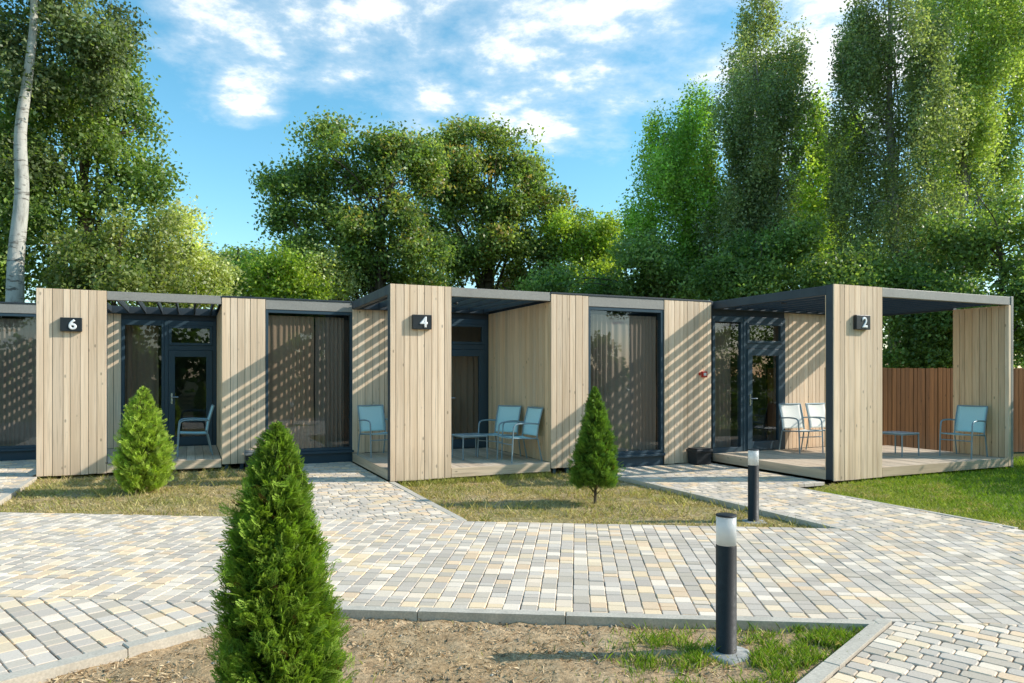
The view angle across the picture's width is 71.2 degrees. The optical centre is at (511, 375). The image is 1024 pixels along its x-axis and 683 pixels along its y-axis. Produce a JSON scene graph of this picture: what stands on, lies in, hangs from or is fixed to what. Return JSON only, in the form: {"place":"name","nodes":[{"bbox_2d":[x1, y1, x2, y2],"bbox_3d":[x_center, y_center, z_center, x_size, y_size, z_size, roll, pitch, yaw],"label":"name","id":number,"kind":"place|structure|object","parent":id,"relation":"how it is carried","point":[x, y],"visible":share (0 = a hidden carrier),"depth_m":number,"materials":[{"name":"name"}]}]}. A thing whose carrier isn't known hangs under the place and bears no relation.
{"place":"outdoors","nodes":[
{"label":"outdoors","id":0,"kind":"place"},
{"bbox_2d":[0,460,35,495],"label":"path","id":1,"kind":"structure","parent":0,"point":[14,473],"depth_m":11.78,"materials":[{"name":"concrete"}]},
{"bbox_2d":[107,421,107,453],"bbox_3d":[-7.819,0.998,13.213,0.557,0.908,0.624,0,0,-34],"label":"garden chair","id":2,"kind":"object","parent":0,"point":[107,437],"visible":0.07,"depth_m":13.13,"materials":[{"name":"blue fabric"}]},
{"bbox_2d":[0,597,223,674],"bbox_3d":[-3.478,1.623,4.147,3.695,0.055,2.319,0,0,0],"label":"path","id":3,"kind":"structure","parent":0,"point":[37,618],"depth_m":4.61,"materials":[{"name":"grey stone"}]},
{"bbox_2d":[0,464,261,516],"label":"dry lawn","id":4,"kind":"structure","parent":0,"point":[76,496],"depth_m":9.68,"materials":[{"name":"brown plant"}]},
{"bbox_2d":[105,386,179,493],"bbox_3d":[-5.203,0.925,10.031,0.938,1.570,0.926,0,0,-37],"label":"thuja shrub","id":5,"kind":"object","parent":4,"relation":"on","point":[147,463],"visible":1,"depth_m":9.86,"materials":[{"name":"green plant"}]},
{"bbox_2d":[244,450,257,466],"bbox_3d":[-4.465,1.454,12.444,0.370,0.292,0.332,0,0,-24],"label":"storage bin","id":6,"kind":"object","parent":4,"relation":"on","point":[248,453],"visible":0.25,"depth_m":12.29,"materials":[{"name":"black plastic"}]},
{"bbox_2d":[299,462,459,521],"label":"path","id":7,"kind":"structure","parent":0,"point":[351,480],"depth_m":9.33,"materials":[{"name":"grey stone"}]},
{"bbox_2d":[38,617,855,682],"bbox_3d":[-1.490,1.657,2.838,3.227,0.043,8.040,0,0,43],"label":"soil bed","id":8,"kind":"object","parent":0,"point":[203,672],"visible":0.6,"depth_m":4.19,"materials":[{"name":"brown soil"}]},
{"bbox_2d":[198,420,359,682],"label":"thuja shrub","id":9,"kind":"object","parent":8,"relation":"on","point":[278,620],"visible":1,"depth_m":3.08,"materials":[{"name":"green plant"}]},
{"bbox_2d":[64,615,838,682],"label":"grass","id":10,"kind":"structure","parent":8,"relation":"on","point":[528,656],"depth_m":4.20,"materials":[{"name":"green plant"}]},
{"bbox_2d":[566,618,875,682],"bbox_3d":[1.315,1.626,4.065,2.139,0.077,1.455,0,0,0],"label":"grass","id":11,"kind":"structure","parent":8,"relation":"on","point":[770,646],"depth_m":4.21,"materials":[{"name":"green plant"}]},
{"bbox_2d":[701,512,749,664],"bbox_3d":[1.278,1.268,4.244,0.315,0.887,0.309,0,0,0],"label":"bollard light","id":12,"kind":"object","parent":8,"relation":"on","point":[726,582],"visible":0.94,"depth_m":4.20,"materials":[{"name":"paint"}]},
{"bbox_2d":[0,512,1023,625],"bbox_3d":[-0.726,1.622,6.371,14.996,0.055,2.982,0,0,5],"label":"walkway","id":13,"kind":"structure","parent":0,"point":[955,576],"depth_m":5.99,"materials":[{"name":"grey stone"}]},
{"bbox_2d":[1,0,1023,367],"label":"sky","id":14,"kind":"structure","parent":0,"point":[233,73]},
{"bbox_2d":[38,448,1023,488],"bbox_3d":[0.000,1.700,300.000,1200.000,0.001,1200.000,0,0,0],"label":"ground","id":15,"kind":"structure","parent":0,"point":[1015,454],"depth_m":12.52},
{"bbox_2d":[0,302,35,460],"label":"cabin","id":16,"kind":"object","parent":15,"relation":"on","point":[16,310],"visible":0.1,"depth_m":13.56,"materials":[{"name":"metal"}]},
{"bbox_2d":[0,318,35,445],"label":"curtain","id":17,"kind":"object","parent":16,"relation":"hanging from","point":[17,381],"visible":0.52,"depth_m":13.66,"materials":[{"name":"fabric"}]},
{"bbox_2d":[0,313,35,460],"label":"window frame","id":18,"kind":"structure","parent":16,"relation":"in","point":[16,452],"depth_m":13.56,"materials":[{"name":"paint"}]},
{"bbox_2d":[0,477,36,504],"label":"kerb","id":19,"kind":"structure","parent":15,"relation":"on","point":[8,495],"depth_m":10.02,"materials":[{"name":"concrete"}]},
{"bbox_2d":[0,0,158,301],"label":"birch tree","id":20,"kind":"object","parent":15,"relation":"on","point":[98,53],"visible":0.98,"depth_m":19.87,"materials":[{"name":"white plant"}]},
{"bbox_2d":[0,19,190,301],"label":"broadleaf tree","id":21,"kind":"object","parent":15,"relation":"on","point":[96,138],"visible":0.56,"depth_m":21.95,"materials":[{"name":"green plant"}]},
{"bbox_2d":[0,619,224,682],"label":"kerb","id":22,"kind":"structure","parent":15,"relation":"on","point":[45,672],"depth_m":4.13,"materials":[{"name":"concrete"}]},
{"bbox_2d":[25,200,208,307],"bbox_3d":[-11.290,-1.643,20.270,5.207,6.712,4.019,0,0,14],"label":"maple tree","id":23,"kind":"object","parent":15,"relation":"on","point":[97,264],"visible":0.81,"depth_m":19.65,"materials":[{"name":"green plant"}]},
{"bbox_2d":[132,195,250,308],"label":"willow tree","id":24,"kind":"object","parent":15,"relation":"on","point":[217,277],"visible":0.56,"depth_m":24.79,"materials":[{"name":"green plant"}]},
{"bbox_2d":[36,288,353,476],"bbox_3d":[-6.489,0.147,15.104,5.003,3.066,6.279,0,0,-24],"label":"cabin","id":25,"kind":"object","parent":15,"relation":"on","point":[217,358],"visible":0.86,"depth_m":12.55,"materials":[{"name":"wood planks"},{"name":"glass"},{"name":"dark painted metal"}]},
{"bbox_2d":[125,325,158,415],"bbox_3d":[-7.587,0.190,14.664,0.611,2.420,0.036,0,0,-24],"label":"curtain","id":26,"kind":"object","parent":25,"relation":"hanging from","point":[141,368],"visible":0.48,"depth_m":14.67,"materials":[{"name":"beige fabric"}]},
{"bbox_2d":[121,319,163,430],"bbox_3d":[-7.438,0.170,14.416,0.768,2.580,0.110,0,0,-24],"label":"window frame","id":27,"kind":"structure","parent":25,"relation":"in","point":[124,322],"depth_m":14.30,"materials":[{"name":"paint"}]},
{"bbox_2d":[169,350,211,444],"bbox_3d":[-6.603,0.458,14.695,0.816,1.936,0.145,0,0,-24],"label":"door","id":28,"kind":"structure","parent":25,"relation":"in","point":[172,353],"depth_m":14.67,"materials":[{"name":"paint"}]},
{"bbox_2d":[176,404,213,456],"bbox_3d":[-5.813,0.998,13.128,0.624,0.908,0.557,0,0,-26],"label":"garden chair","id":29,"kind":"object","parent":25,"relation":"on","point":[207,420],"visible":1,"depth_m":13.01,"materials":[{"name":"metal"}]},
{"bbox_2d":[268,315,313,448],"bbox_3d":[-4.022,0.160,13.022,0.811,2.480,0.060,0,0,-24],"label":"curtain","id":30,"kind":"object","parent":25,"relation":"hanging from","point":[291,373],"visible":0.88,"depth_m":13.03,"materials":[{"name":"beige fabric"}]},
{"bbox_2d":[265,309,353,463],"bbox_3d":[-3.686,0.233,13.059,1.562,2.815,0.165,0,0,-24],"label":"window frame","id":31,"kind":"structure","parent":25,"relation":"in","point":[326,454],"depth_m":13.13,"materials":[{"name":"paint"}]},
{"bbox_2d":[315,317,343,447],"bbox_3d":[-3.355,0.160,13.343,0.631,2.480,0.080,0,0,-24],"label":"curtain","id":32,"kind":"object","parent":25,"relation":"hanging from","point":[329,381],"visible":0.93,"depth_m":13.32,"materials":[{"name":"fabric"}]},
{"bbox_2d":[200,240,285,308],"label":"distant tree","id":33,"kind":"object","parent":15,"relation":"on","point":[231,252],"visible":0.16,"depth_m":30.89,"materials":[{"name":"green plant"}]},
{"bbox_2d":[228,240,347,300],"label":"distant tree","id":34,"kind":"object","parent":15,"relation":"on","point":[270,277],"visible":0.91,"depth_m":27.32,"materials":[{"name":"green plant"}]},
{"bbox_2d":[285,235,369,300],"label":"willow tree","id":35,"kind":"object","parent":15,"relation":"on","point":[332,269],"visible":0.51,"depth_m":28.80,"materials":[{"name":"green plant"}]},
{"bbox_2d":[246,105,464,300],"bbox_3d":[-6.397,-4.550,30.198,8.922,12.583,5.370,0,0,0],"label":"oak tree","id":36,"kind":"object","parent":15,"relation":"on","point":[358,228],"visible":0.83,"depth_m":29.25,"materials":[{"name":"green plant"}]},
{"bbox_2d":[390,482,466,521],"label":"kerb","id":37,"kind":"structure","parent":15,"relation":"on","point":[444,510],"depth_m":8.98,"materials":[{"name":"concrete"}]},
{"bbox_2d":[406,112,578,290],"bbox_3d":[-1.236,-5.748,35.767,9.290,14.928,6.336,0,0,0],"label":"oak tree","id":38,"kind":"object","parent":15,"relation":"on","point":[503,214],"visible":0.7,"depth_m":34.82,"materials":[{"name":"green plant"}]},
{"bbox_2d":[25,215,1023,368],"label":"distant wood","id":39,"kind":"object","parent":15,"relation":"on","point":[1016,365],"visible":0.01,"depth_m":47.90,"materials":[{"name":"green plant"}]},
{"bbox_2d":[351,284,711,481],"bbox_3d":[-0.324,0.147,14.795,6.060,3.066,6.279,0,0,-24],"label":"cabin","id":40,"kind":"object","parent":15,"relation":"on","point":[530,348],"visible":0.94,"depth_m":12.41,"materials":[{"name":"wood"},{"name":"glass"},{"name":"metal"}]},
{"bbox_2d":[357,404,387,457],"bbox_3d":[-2.442,0.998,12.977,0.557,0.908,0.624,0,0,-36],"label":"garden chair","id":41,"kind":"object","parent":40,"relation":"on","point":[371,417],"visible":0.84,"depth_m":13.15,"materials":[{"name":"blue fabric"}]},
{"bbox_2d":[452,356,477,438],"bbox_3d":[-0.982,0.475,14.527,0.611,1.850,0.079,0,0,-24],"label":"curtain","id":42,"kind":"object","parent":40,"relation":"hanging from","point":[465,394],"visible":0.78,"depth_m":14.53,"materials":[{"name":"beige fabric"}]},
{"bbox_2d":[451,349,484,447],"bbox_3d":[-0.920,0.458,14.169,0.816,1.936,0.145,0,0,-24],"label":"door","id":43,"kind":"structure","parent":40,"relation":"in","point":[457,443],"depth_m":14.29,"materials":[{"name":"paint"}]},
{"bbox_2d":[452,433,487,459],"bbox_3d":[-0.742,1.241,12.524,0.500,0.417,0.500,0,0,-28],"label":"side table","id":44,"kind":"object","parent":40,"relation":"on","point":[468,435],"visible":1,"depth_m":12.42,"materials":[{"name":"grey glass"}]},
{"bbox_2d":[477,405,521,458],"bbox_3d":[-0.215,0.998,12.733,0.557,0.908,0.624,0,0,36],"label":"garden chair","id":45,"kind":"object","parent":40,"relation":"on","point":[508,412],"visible":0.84,"depth_m":12.89,"materials":[{"name":"blue fabric"}]},
{"bbox_2d":[497,406,542,462],"bbox_3d":[0.137,0.998,12.153,0.624,0.908,0.557,0,0,-28],"label":"garden chair","id":46,"kind":"object","parent":40,"relation":"on","point":[530,423],"visible":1,"depth_m":12.24,"materials":[{"name":"blue fabric"}]},
{"bbox_2d":[591,314,655,450],"bbox_3d":[1.958,0.170,12.628,1.462,2.460,0.077,0,0,-24],"label":"curtain","id":47,"kind":"object","parent":40,"relation":"hanging from","point":[623,363],"visible":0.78,"depth_m":12.68,"materials":[{"name":"fabric"}]},
{"bbox_2d":[588,307,664,467],"bbox_3d":[1.997,0.233,12.533,1.562,2.815,0.165,0,0,-24],"label":"window frame","id":48,"kind":"structure","parent":40,"relation":"in","point":[637,458],"depth_m":12.72,"materials":[{"name":"paint"}]},
{"bbox_2d":[530,201,629,290],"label":"maple tree","id":49,"kind":"object","parent":15,"relation":"on","point":[588,243],"visible":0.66,"depth_m":33.67,"materials":[{"name":"green plant"}]},
{"bbox_2d":[515,222,698,299],"bbox_3d":[3.641,-1.736,24.695,7.130,6.896,4.453,0,0,0],"label":"maple tree","id":50,"kind":"object","parent":15,"relation":"on","point":[656,275],"visible":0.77,"depth_m":24.24,"materials":[{"name":"green plant"}]},
{"bbox_2d":[334,605,884,632],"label":"kerb","id":51,"kind":"structure","parent":15,"relation":"on","point":[497,616],"depth_m":4.76,"materials":[{"name":"concrete"}]},
{"bbox_2d":[615,74,735,299],"bbox_3d":[6.213,-5.123,26.926,4.749,13.660,5.216,0,0,0],"label":"poplar tree","id":52,"kind":"object","parent":15,"relation":"on","point":[670,175],"visible":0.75,"depth_m":25.68,"materials":[{"name":"green plant"}]},
{"bbox_2d":[615,475,842,528],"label":"kerb","id":53,"kind":"structure","parent":15,"relation":"on","point":[769,513],"depth_m":9.02,"materials":[{"name":"concrete"}]},
{"bbox_2d":[669,202,834,300],"bbox_3d":[7.964,-1.761,23.112,5.970,6.947,4.015,0,0,0],"label":"maple tree","id":54,"kind":"object","parent":15,"relation":"on","point":[745,267],"visible":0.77,"depth_m":22.28,"materials":[{"name":"green plant"}]},
{"bbox_2d":[690,0,821,298],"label":"poplar tree","id":55,"kind":"object","parent":15,"relation":"on","point":[766,92],"visible":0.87,"depth_m":24.58,"materials":[{"name":"green plant"}]},
{"bbox_2d":[624,284,1012,480],"bbox_3d":[5.585,0.137,14.480,4.332,3.047,6.279,0,0,-24],"label":"cabin","id":56,"kind":"object","parent":15,"relation":"on","point":[821,344],"visible":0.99,"depth_m":12.77,"materials":[{"name":"wood"},{"name":"glass"},{"name":"painted metal"}]},
{"bbox_2d":[715,322,730,446],"bbox_3d":[3.954,0.190,13.777,0.671,2.420,0.080,0,0,-24],"label":"curtain","id":57,"kind":"object","parent":56,"relation":"hanging from","point":[722,387],"visible":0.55,"depth_m":13.84,"materials":[{"name":"fabric"}]},
{"bbox_2d":[711,315,742,453],"bbox_3d":[4.051,0.170,13.528,0.730,2.580,0.110,0,0,-24],"label":"window frame","id":58,"kind":"structure","parent":56,"relation":"in","point":[733,319],"depth_m":13.57,"materials":[{"name":"paint"}]},
{"bbox_2d":[747,349,782,449],"bbox_3d":[4.902,0.458,13.815,0.889,1.936,0.145,0,0,-24],"label":"door","id":59,"kind":"structure","parent":56,"relation":"in","point":[768,444],"depth_m":13.83,"materials":[{"name":"paint"}]},
{"bbox_2d":[778,403,823,453],"bbox_3d":[5.489,0.998,13.614,0.557,0.908,0.624,0,0,-18],"label":"garden chair","id":60,"kind":"object","parent":56,"relation":"on","point":[791,414],"visible":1,"depth_m":13.81,"materials":[{"name":"fabric"}]},
{"bbox_2d":[805,403,824,449],"bbox_3d":[6.095,0.998,13.820,0.557,0.908,0.624,0,0,-22],"label":"garden chair","id":61,"kind":"object","parent":56,"relation":"on","point":[815,409],"visible":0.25,"depth_m":14.02,"materials":[{"name":"fabric"}]},
{"bbox_2d":[882,431,919,456],"bbox_3d":[7.031,1.241,13.002,0.500,0.417,0.500,0,0,-26],"label":"side table","id":62,"kind":"object","parent":56,"relation":"on","point":[901,433],"visible":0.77,"depth_m":12.89,"materials":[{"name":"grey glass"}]},
{"bbox_2d":[939,405,987,458],"bbox_3d":[8.095,0.998,12.804,0.624,0.908,0.557,0,0,-32],"label":"garden chair","id":63,"kind":"object","parent":56,"relation":"on","point":[971,418],"visible":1,"depth_m":12.88,"materials":[{"name":"blue fabric"}]},
{"bbox_2d":[779,79,866,281],"bbox_3d":[11.829,-4.871,27.924,3.868,13.160,5.667,0,0,0],"label":"poplar tree","id":64,"kind":"object","parent":15,"relation":"on","point":[812,190],"visible":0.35,"depth_m":27.03,"materials":[{"name":"green plant"}]},
{"bbox_2d":[797,617,891,682],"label":"kerb","id":65,"kind":"structure","parent":15,"relation":"on","point":[829,667],"depth_m":4.11,"materials":[{"name":"concrete"}]},
{"bbox_2d":[783,233,985,367],"bbox_3d":[11.126,-1.312,21.522,5.693,6.074,4.500,0,0,0],"label":"maple tree","id":66,"kind":"object","parent":15,"relation":"on","point":[906,353],"visible":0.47,"depth_m":20.86,"materials":[{"name":"green plant"}]},
{"bbox_2d":[766,368,1023,451],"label":"board fence","id":67,"kind":"object","parent":15,"relation":"on","point":[919,401],"visible":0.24,"depth_m":14.99,"materials":[{"name":"paint"}]},
{"bbox_2d":[809,0,981,364],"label":"poplar tree","id":68,"kind":"object","parent":15,"relation":"on","point":[865,55],"visible":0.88,"depth_m":22.58,"materials":[{"name":"green plant"}]},
{"bbox_2d":[789,486,1017,528],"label":"kerb","id":69,"kind":"structure","parent":15,"relation":"on","point":[1013,527],"depth_m":8.37,"materials":[{"name":"concrete"}]},
{"bbox_2d":[877,0,1023,274],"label":"poplar tree","id":70,"kind":"object","parent":15,"relation":"on","point":[979,187],"visible":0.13,"depth_m":30.05,"materials":[{"name":"green plant"}]},
{"bbox_2d":[893,183,1023,366],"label":"maple tree","id":71,"kind":"object","parent":15,"relation":"on","point":[974,245],"visible":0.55,"depth_m":20.33,"materials":[{"name":"green plant"}]},
{"bbox_2d":[896,0,1023,282],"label":"poplar tree","id":72,"kind":"object","parent":15,"relation":"on","point":[996,46],"visible":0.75,"depth_m":22.93,"materials":[{"name":"green plant"}]},
{"bbox_2d":[386,467,825,527],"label":"dry lawn","id":73,"kind":"structure","parent":0,"point":[639,520],"depth_m":9.04,"materials":[{"name":"plant"}]},
{"bbox_2d":[397,470,558,486],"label":"grass","id":74,"kind":"structure","parent":73,"relation":"on","point":[534,475],"depth_m":11.16,"materials":[{"name":"green plant"}]},
{"bbox_2d":[566,386,624,503],"bbox_3d":[1.075,0.925,9.243,0.760,1.590,0.757,0,0,0],"label":"thuja shrub","id":75,"kind":"object","parent":73,"relation":"on","point":[595,450],"visible":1,"depth_m":9.09,"materials":[{"name":"green plant"}]},
{"bbox_2d":[742,449,766,523],"bbox_3d":[2.756,1.282,8.128,0.309,0.887,0.314,0,0,27],"label":"bollard light","id":76,"kind":"object","parent":73,"relation":"on","point":[753,485],"visible":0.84,"depth_m":8.08,"materials":[{"name":"metal"}]},
{"bbox_2d":[615,463,1023,531],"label":"path","id":77,"kind":"structure","parent":0,"point":[777,493],"depth_m":9.22,"materials":[{"name":"grey stone"}]},
{"bbox_2d":[686,447,712,464],"bbox_3d":[3.390,1.454,12.892,0.370,0.292,0.332,0,0,-24],"label":"storage bin","id":78,"kind":"object","parent":77,"relation":"on","point":[699,455],"visible":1,"depth_m":12.80,"materials":[{"name":"black plastic"}]},
{"bbox_2d":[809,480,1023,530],"bbox_3d":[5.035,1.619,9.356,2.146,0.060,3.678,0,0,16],"label":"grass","id":79,"kind":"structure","parent":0,"point":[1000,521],"depth_m":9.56,"materials":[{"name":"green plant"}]},
{"bbox_2d":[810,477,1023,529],"bbox_3d":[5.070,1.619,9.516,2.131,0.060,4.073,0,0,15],"label":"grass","id":80,"kind":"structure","parent":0,"point":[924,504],"depth_m":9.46,"materials":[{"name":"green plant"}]},
{"bbox_2d":[813,455,1023,527],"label":"green lawn","id":81,"kind":"structure","parent":0,"point":[994,490],"depth_m":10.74,"materials":[{"name":"green plant"}]},
{"bbox_2d":[826,621,1023,682],"bbox_3d":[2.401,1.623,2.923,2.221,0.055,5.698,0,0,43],"label":"path","id":82,"kind":"structure","parent":0,"point":[905,659],"depth_m":4.08,"materials":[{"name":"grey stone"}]}
]}

